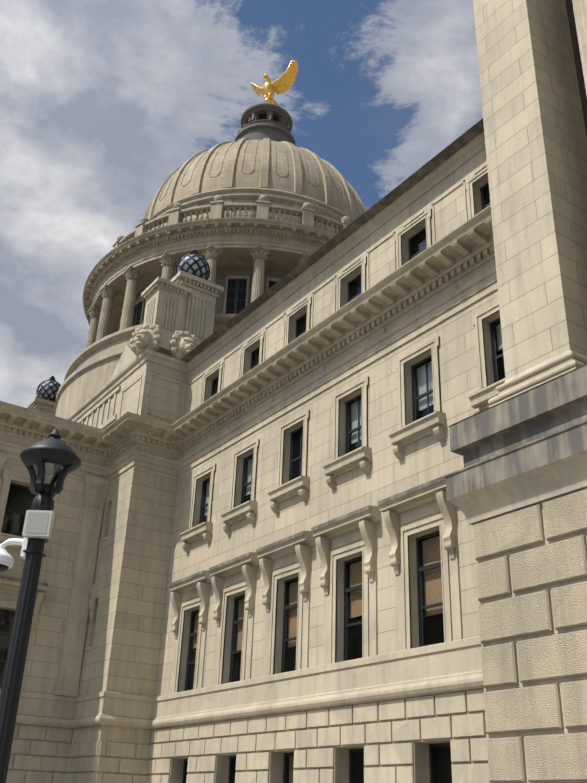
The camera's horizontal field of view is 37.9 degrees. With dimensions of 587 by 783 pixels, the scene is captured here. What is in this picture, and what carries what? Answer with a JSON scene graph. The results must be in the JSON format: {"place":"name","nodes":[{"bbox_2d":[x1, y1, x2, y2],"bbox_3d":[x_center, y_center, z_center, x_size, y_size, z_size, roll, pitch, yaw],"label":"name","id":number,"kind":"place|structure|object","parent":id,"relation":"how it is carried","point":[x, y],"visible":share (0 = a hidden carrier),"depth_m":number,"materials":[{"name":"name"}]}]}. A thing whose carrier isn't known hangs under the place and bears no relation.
{"place":"outdoors","nodes":[
{"label":"outdoors","id":0,"kind":"place"},
{"bbox_2d":[0,0,482,407],"label":"sky","id":1,"kind":"structure","parent":0,"point":[101,101],"materials":[{"name":"blue"}]},
{"bbox_2d":[0,118,505,782],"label":"building facade","id":2,"kind":"structure","parent":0,"point":[258,562],"depth_m":29.12,"materials":[{"name":"beige stone"}]},
{"bbox_2d":[25,376,60,415],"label":"finial","id":3,"kind":"object","parent":2,"relation":"on","point":[43,400],"visible":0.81,"depth_m":57.41,"materials":[{"name":"stone"}]},
{"bbox_2d":[110,250,223,379],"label":"corner pedestal","id":4,"kind":"object","parent":2,"relation":"on","point":[178,322],"visible":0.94,"depth_m":41.67,"materials":[{"name":"stone"}]},
{"bbox_2d":[54,187,353,418],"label":"drum","id":5,"kind":"object","parent":2,"relation":"on","point":[250,244],"visible":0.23,"depth_m":48.51,"materials":[{"name":"beige stone"}]},
{"bbox_2d":[144,102,365,219],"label":"dome","id":6,"kind":"structure","parent":5,"relation":"on","point":[262,151],"depth_m":54.31,"materials":[{"name":"beige stone"}]},
{"bbox_2d":[250,60,298,105],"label":"eagle statue","id":7,"kind":"object","parent":6,"relation":"on","point":[278,86],"visible":0.92,"depth_m":66.74,"materials":[{"name":"gold metal"}]},
{"bbox_2d":[444,0,586,782],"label":"pillar","id":8,"kind":"structure","parent":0,"point":[516,489],"depth_m":18.71,"materials":[{"name":"beige stone"}]},
{"label":"pavement","id":9,"kind":"structure","parent":0,"visible":0},
{"bbox_2d":[0,428,81,782],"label":"street lamp","id":10,"kind":"object","parent":9,"relation":"on","point":[56,457],"visible":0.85,"depth_m":7.02,"materials":[{"name":"black metal"}]},
{"bbox_2d":[0,538,48,571],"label":"security camera","id":11,"kind":"object","parent":10,"relation":"attached to","point":[6,561],"visible":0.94,"depth_m":7.13,"materials":[{"name":"white plastic"}]},
{"bbox_2d":[22,510,54,538],"bbox_3d":[-2.138,1.128,7.203,0.220,0.220,0.143,1,-27,2],"label":"antenna box","id":12,"kind":"object","parent":10,"relation":"attached to","point":[38,523],"visible":0.98,"depth_m":7.14,"materials":[{"name":"beige plastic"}]}
]}

